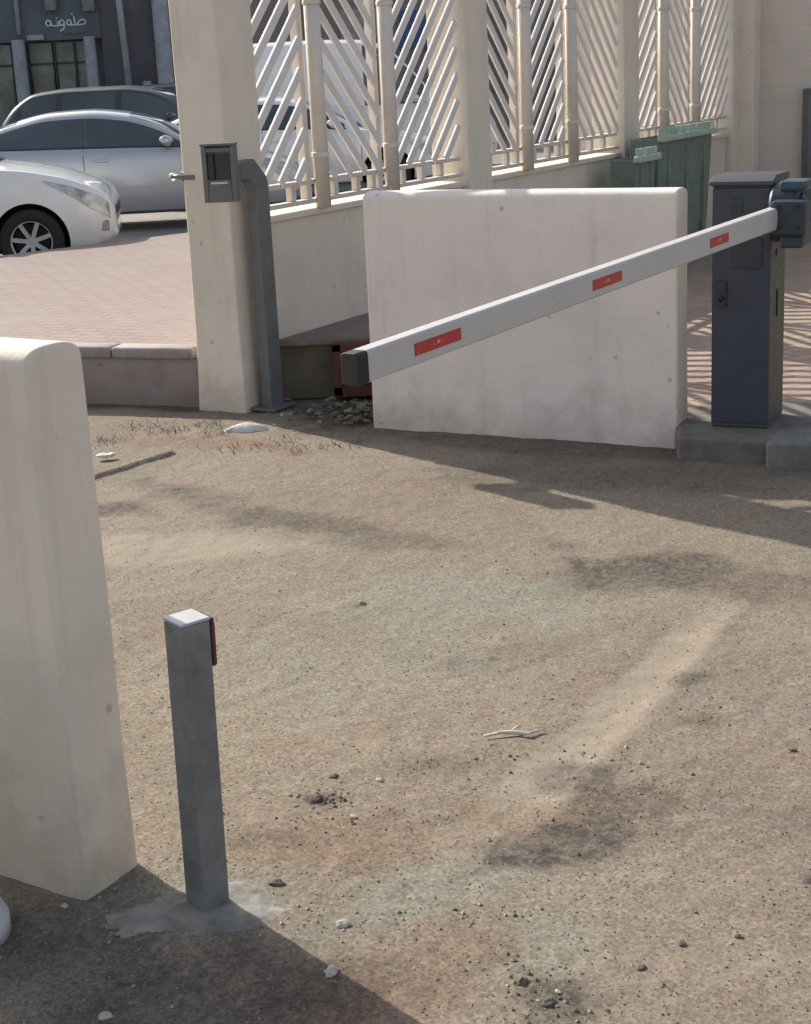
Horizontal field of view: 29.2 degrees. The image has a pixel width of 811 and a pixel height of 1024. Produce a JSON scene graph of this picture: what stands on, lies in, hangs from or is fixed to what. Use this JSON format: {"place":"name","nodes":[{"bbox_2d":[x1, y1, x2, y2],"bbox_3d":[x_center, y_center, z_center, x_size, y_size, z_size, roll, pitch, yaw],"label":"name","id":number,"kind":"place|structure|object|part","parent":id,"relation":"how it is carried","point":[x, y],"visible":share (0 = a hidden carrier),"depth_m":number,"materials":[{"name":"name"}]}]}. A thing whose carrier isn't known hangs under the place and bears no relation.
{"place":"outdoors","nodes":[
{"label":"outdoors","id":0,"kind":"place"},
{"bbox_2d":[0,0,174,126],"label":"shop building","id":1,"kind":"structure","parent":0,"point":[48,45],"depth_m":32.45,"materials":[{"name":"paint"}]},
{"bbox_2d":[0,45,16,126],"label":"window","id":2,"kind":"structure","parent":1,"relation":"in","point":[8,98],"depth_m":32.83,"materials":[{"name":"grey glass"}]},
{"bbox_2d":[26,43,56,94],"bbox_3d":[-7.624,-8.621,32.989,0.505,2.520,0.180,-3,16,0],"label":"window","id":3,"kind":"structure","parent":1,"relation":"in","point":[40,55],"depth_m":32.77,"materials":[{"name":"grey glass"}]},
{"bbox_2d":[52,42,76,89],"bbox_3d":[-7.119,-8.646,32.989,0.415,2.520,0.180,-3,16,0],"label":"window","id":4,"kind":"structure","parent":1,"relation":"in","point":[63,52],"depth_m":32.75,"materials":[{"name":"grey glass"}]},
{"bbox_2d":[72,41,87,87],"bbox_3d":[-6.785,-8.663,32.989,0.245,2.520,0.180,-3,16,0],"label":"window","id":5,"kind":"structure","parent":1,"relation":"in","point":[78,46],"depth_m":32.74,"materials":[{"name":"grey glass"}]},
{"bbox_2d":[143,83,175,93],"bbox_3d":[-3.245,-7.019,28.447,4.614,1.685,2.017,-2,16,3],"label":"car","id":6,"kind":"object","parent":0,"point":[170,87],"visible":0.02,"depth_m":27.69,"materials":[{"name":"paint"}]},
{"bbox_2d":[0,233,369,398],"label":"raised pavement","id":7,"kind":"structure","parent":0,"point":[140,290],"depth_m":10.94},
{"bbox_2d":[270,133,728,338],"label":"fence wall","id":8,"kind":"structure","parent":7,"relation":"on","point":[319,258],"depth_m":9.23,"materials":[{"name":"beige paint"}]},
{"bbox_2d":[250,0,462,210],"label":"louvre fence panel","id":9,"kind":"object","parent":8,"relation":"on","point":[324,181],"visible":0.89,"depth_m":9.17,"materials":[{"name":"beige paint"}]},
{"bbox_2d":[486,0,618,170],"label":"louvre fence panel","id":10,"kind":"object","parent":8,"relation":"on","point":[566,56],"visible":0.92,"depth_m":11.47,"materials":[{"name":"beige paint"}]},
{"bbox_2d":[638,0,728,136],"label":"louvre fence panel","id":11,"kind":"object","parent":8,"relation":"on","point":[660,49],"visible":0.8,"depth_m":13.72,"materials":[{"name":"beige paint"}]},
{"bbox_2d":[91,415,375,454],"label":"dry grass","id":12,"kind":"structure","parent":0,"point":[219,434],"depth_m":7.94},
{"bbox_2d":[0,133,556,255],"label":"car park","id":13,"kind":"structure","parent":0,"point":[141,225],"depth_m":20.09,"materials":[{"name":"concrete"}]},
{"bbox_2d":[0,156,121,254],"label":"parked car","id":14,"kind":"object","parent":13,"relation":"on","point":[45,206],"visible":0.91,"depth_m":14.90,"materials":[{"name":"white paint"}]},
{"bbox_2d":[2,85,177,125],"bbox_3d":[-4.470,-6.491,26.812,4.614,1.685,2.017,-2,16,3],"label":"parked car","id":15,"kind":"object","parent":13,"relation":"on","point":[158,102],"visible":0.14,"depth_m":25.99,"materials":[{"name":"paint"}]},
{"bbox_2d":[0,109,300,214],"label":"parked car","id":16,"kind":"object","parent":13,"relation":"on","point":[134,159],"visible":0.4,"depth_m":18.59,"materials":[{"name":"silver metal"}]},
{"bbox_2d":[169,97,432,185],"bbox_3d":[-1.675,-5.306,22.615,4.544,1.440,1.908,-3,16,-2],"label":"parked car","id":17,"kind":"object","parent":13,"relation":"on","point":[411,173],"visible":0.14,"depth_m":21.83,"materials":[{"name":"white paint"}]},
{"bbox_2d":[253,39,496,149],"bbox_3d":[-1.072,-6.572,25.478,5.014,2.245,2.130,-3,16,-2],"label":"parked van","id":18,"kind":"object","parent":13,"relation":"on","point":[289,75],"visible":0.09,"depth_m":24.51,"materials":[{"name":"white paint"}]},
{"bbox_2d":[250,0,555,135],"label":"building","id":19,"kind":"structure","parent":13,"relation":"on","point":[264,21],"depth_m":38.22,"materials":[{"name":"paint"}]},
{"bbox_2d":[487,14,504,90],"bbox_3d":[1.887,-11.300,38.376,1.100,1.800,0.048,-3,16,0],"label":"window","id":20,"kind":"structure","parent":19,"relation":"in","point":[491,17],"depth_m":38.36,"materials":[{"name":"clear glass"}]},
{"bbox_2d":[548,12,555,87],"bbox_3d":[4.084,-11.410,38.376,1.100,1.800,0.048,-3,16,0],"label":"window","id":21,"kind":"structure","parent":19,"relation":"in","point":[552,25],"depth_m":38.36,"materials":[{"name":"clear glass"}]},
{"bbox_2d":[0,396,810,1023],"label":"ground","id":22,"kind":"structure","parent":0,"point":[42,946],"depth_m":4.29,"materials":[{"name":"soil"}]},
{"bbox_2d":[0,896,10,945],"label":"white bollard","id":23,"kind":"object","parent":22,"relation":"on","point":[5,925],"visible":1,"depth_m":3.35,"materials":[{"name":"plastic"}]},
{"bbox_2d":[61,903,67,907],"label":"stone","id":24,"kind":"object","parent":22,"relation":"on","point":[64,905],"visible":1,"depth_m":3.46,"materials":[{"name":"grey stone"}]},
{"bbox_2d":[0,337,137,899],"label":"barrier wall","id":25,"kind":"structure","parent":22,"relation":"on","point":[66,827],"depth_m":3.39,"materials":[{"name":"beige paint"}]},
{"bbox_2d":[98,1011,112,1020],"bbox_3d":[-0.588,0.988,3.051,0.025,0.013,0.030,13,22,43],"label":"stone","id":26,"kind":"object","parent":22,"relation":"on","point":[104,1015],"visible":1,"depth_m":3.05,"materials":[{"name":"grey stone"}]},
{"bbox_2d":[96,452,114,457],"bbox_3d":[-1.457,-0.274,7.566,0.094,0.026,0.064,-3,16,0],"label":"plaster chip","id":27,"kind":"object","parent":22,"relation":"on","point":[105,455],"visible":1,"depth_m":7.55,"materials":[{"name":"white paint"}]},
{"bbox_2d":[71,342,198,406],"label":"kerb","id":28,"kind":"structure","parent":22,"relation":"on","point":[148,374],"depth_m":8.74,"materials":[{"name":"concrete"}]},
{"bbox_2d":[105,881,293,937],"bbox_3d":[-0.442,0.875,3.419,0.468,0.024,0.273,-3,16,0],"label":"concrete footing","id":29,"kind":"object","parent":22,"relation":"on","point":[247,905],"visible":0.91,"depth_m":3.39,"materials":[{"name":"grey concrete"}]},
{"bbox_2d":[163,609,228,911],"bbox_3d":[-0.443,0.558,3.357,0.084,0.712,0.072,-16,22,-38],"label":"short post","id":30,"kind":"object","parent":29,"relation":"on","point":[190,640],"visible":0.93,"depth_m":3.31,"materials":[{"name":"grey metal"}]},
{"bbox_2d":[168,0,261,412],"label":"fence pillar","id":31,"kind":"structure","parent":22,"relation":"on","point":[213,61],"depth_m":8.23,"materials":[{"name":"beige paint"}]},
{"bbox_2d":[169,171,194,182],"bbox_3d":[-1.179,-1.783,8.282,0.180,0.060,0.060,6,18,29],"label":"gate latch","id":32,"kind":"object","parent":31,"relation":"attached to","point":[180,176],"visible":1,"depth_m":8.26,"materials":[{"name":"silver metal"}]},
{"bbox_2d":[224,422,268,431],"bbox_3d":[-0.823,-0.438,8.051,0.245,0.052,0.124,-3,16,0],"label":"plaster lump","id":33,"kind":"object","parent":22,"relation":"on","point":[247,427],"visible":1,"depth_m":8.01,"materials":[{"name":"white paint"}]},
{"bbox_2d":[199,142,296,411],"bbox_3d":[-0.822,-1.211,8.156,0.207,1.437,0.636,3,17,19],"label":"card reader stand","id":34,"kind":"object","parent":22,"relation":"on","point":[225,171],"visible":1,"depth_m":8.24,"materials":[{"name":"metal"}]},
{"bbox_2d":[268,879,285,885],"bbox_3d":[-0.288,0.838,3.509,0.041,0.020,0.023,-3,16,0],"label":"stone","id":35,"kind":"object","parent":22,"relation":"on","point":[276,882],"visible":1,"depth_m":3.50,"materials":[{"name":"stone"}]},
{"bbox_2d":[295,792,336,809],"bbox_3d":[-0.228,0.722,3.909,0.107,0.025,0.106,-3,16,0],"label":"stone","id":36,"kind":"object","parent":22,"relation":"on","point":[313,798],"visible":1,"depth_m":3.90,"materials":[{"name":"grey stone"}]},
{"bbox_2d":[279,335,369,398],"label":"step kerb","id":37,"kind":"structure","parent":22,"relation":"on","point":[307,367],"depth_m":8.67,"materials":[{"name":"concrete"}]},
{"bbox_2d":[331,341,371,397],"bbox_3d":[-0.220,-0.794,8.599,0.360,0.305,0.050,-3,16,0],"label":"red frame","id":38,"kind":"object","parent":37,"relation":"attached to","point":[340,387],"visible":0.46,"depth_m":8.59,"materials":[{"name":"paint"}]},
{"bbox_2d":[267,394,391,430],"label":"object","id":39,"kind":"object","parent":22,"relation":"on","point":[362,408],"visible":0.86,"depth_m":8.15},
{"bbox_2d":[323,964,338,977],"bbox_3d":[-0.150,0.932,3.155,0.032,0.020,0.038,-3,16,0],"label":"stone","id":40,"kind":"object","parent":22,"relation":"on","point":[331,970],"visible":1,"depth_m":3.15,"materials":[{"name":"grey stone"}]},
{"bbox_2d":[328,773,337,777],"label":"stone","id":41,"kind":"object","parent":22,"relation":"on","point":[333,775],"visible":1,"depth_m":4.03,"materials":[{"name":"beige stone"}]},
{"bbox_2d":[336,918,349,928],"bbox_3d":[-0.134,0.883,3.331,0.030,0.021,0.028,-9,17,-20],"label":"stone","id":42,"kind":"object","parent":22,"relation":"on","point":[343,923],"visible":1,"depth_m":3.32,"materials":[{"name":"white stone"}]},
{"bbox_2d":[0,745,694,1023],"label":"pale grit","id":43,"kind":"object","parent":22,"relation":"on","point":[505,914],"visible":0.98,"depth_m":3.38,"materials":[{"name":"gravel"}]},
{"bbox_2d":[349,814,357,818],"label":"stone","id":44,"kind":"object","parent":22,"relation":"on","point":[353,816],"visible":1,"depth_m":3.80,"materials":[{"name":"white stone"}]},
{"bbox_2d":[426,0,491,189],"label":"fence pillar","id":45,"kind":"structure","parent":22,"relation":"on","point":[472,145],"depth_m":10.38,"materials":[{"name":"beige paint"}]},
{"bbox_2d":[484,725,543,736],"bbox_3d":[0.294,0.594,4.230,0.164,0.017,0.050,-3,16,0],"label":"twig","id":46,"kind":"object","parent":22,"relation":"on","point":[513,731],"visible":1,"depth_m":4.22,"materials":[{"name":"beige wood"}]},
{"bbox_2d":[268,553,774,1023],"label":"dark grit","id":47,"kind":"object","parent":22,"relation":"on","point":[515,915],"visible":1,"depth_m":3.77,"materials":[{"name":"gravel"}]},
{"bbox_2d":[515,976,527,985],"bbox_3d":[0.230,0.933,3.090,0.027,0.022,0.030,-3,16,0],"label":"stone","id":48,"kind":"object","parent":22,"relation":"on","point":[522,981],"visible":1,"depth_m":3.08,"materials":[{"name":"grey stone"}]},
{"bbox_2d":[363,187,687,448],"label":"barrier wall","id":49,"kind":"structure","parent":22,"relation":"on","point":[610,367],"depth_m":7.40,"materials":[{"name":"paint"}]},
{"bbox_2d":[540,997,556,1007],"bbox_3d":[0.278,0.952,3.020,0.023,0.018,0.038,13,22,43],"label":"stone","id":50,"kind":"object","parent":22,"relation":"on","point":[548,1002],"visible":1,"depth_m":3.01,"materials":[{"name":"grey stone"}]},
{"bbox_2d":[590,0,638,158],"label":"fence pillar","id":51,"kind":"structure","parent":22,"relation":"on","point":[626,71],"depth_m":12.63,"materials":[{"name":"beige paint"}]},
{"bbox_2d":[637,964,645,970],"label":"stone","id":52,"kind":"object","parent":22,"relation":"on","point":[641,967],"visible":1,"depth_m":3.12,"materials":[{"name":"stone"}]},
{"bbox_2d":[678,939,685,946],"bbox_3d":[0.568,0.887,3.198,0.017,0.013,0.024,-3,16,0],"label":"stone","id":53,"kind":"object","parent":22,"relation":"on","point":[681,943],"visible":1,"depth_m":3.19,"materials":[{"name":"stone"}]},
{"bbox_2d":[704,0,737,172],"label":"fence pillar","id":54,"kind":"structure","parent":22,"relation":"on","point":[729,121],"depth_m":14.88,"materials":[{"name":"beige paint"}]},
{"bbox_2d":[734,933,742,938],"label":"stone","id":55,"kind":"object","parent":22,"relation":"on","point":[738,936],"visible":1,"depth_m":3.21,"materials":[{"name":"stone"}]},
{"bbox_2d":[676,401,810,463],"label":"concrete pad","id":56,"kind":"object","parent":22,"relation":"on","point":[699,437],"visible":0.43,"depth_m":7.02,"materials":[{"name":"grey concrete"}]},
{"bbox_2d":[341,171,810,427],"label":"barrier gate","id":57,"kind":"structure","parent":56,"relation":"on","point":[761,221],"depth_m":6.73,"materials":[{"name":"white metal"}]},
{"bbox_2d":[711,187,770,423],"bbox_3d":[1.499,-0.910,6.950,0.258,1.055,0.036,4,17,24],"label":"front door","id":58,"kind":"structure","parent":57,"relation":"in","point":[740,272],"depth_m":6.97,"materials":[{"name":"blue paint"}]},
{"bbox_2d":[766,428,810,469],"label":"concrete slab","id":59,"kind":"structure","parent":22,"relation":"on","point":[790,448],"depth_m":6.79,"materials":[{"name":"grey concrete"}]},
{"bbox_2d":[788,748,797,751],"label":"stone","id":60,"kind":"object","parent":22,"relation":"on","point":[793,750],"visible":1,"depth_m":4.03,"materials":[{"name":"stone"}]},
{"bbox_2d":[687,227,810,406],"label":"side pavement","id":61,"kind":"structure","parent":0,"point":[797,346],"depth_m":9.76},
{"bbox_2d":[610,146,661,187],"bbox_3d":[1.825,-2.376,12.316,0.265,0.991,0.460,6,18,29],"label":"waste container","id":62,"kind":"object","parent":61,"relation":"on","point":[637,170],"visible":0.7,"depth_m":12.09,"materials":[{"name":"green plastic"}]},
{"bbox_2d":[630,121,717,234],"bbox_3d":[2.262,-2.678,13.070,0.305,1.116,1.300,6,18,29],"label":"waste container","id":63,"kind":"object","parent":61,"relation":"on","point":[685,151],"visible":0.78,"depth_m":12.97,"materials":[{"name":"green plastic"}]},
{"bbox_2d":[576,0,810,226],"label":"building","id":64,"kind":"structure","parent":61,"relation":"on","point":[774,58],"depth_m":14.97,"materials":[{"name":"beige paint"}]},
{"bbox_2d":[801,88,810,199],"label":"utility cabinet","id":65,"kind":"object","parent":64,"relation":"attached to","point":[806,145],"visible":0.55,"depth_m":14.87,"materials":[{"name":"plastic"}]},
{"bbox_3d":[4.176,-3.372,14.702,0.780,1.120,0.042,6,18,29],"label":"door","id":66,"kind":"part","parent":65,"relation":"part of","materials":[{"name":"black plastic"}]}
]}

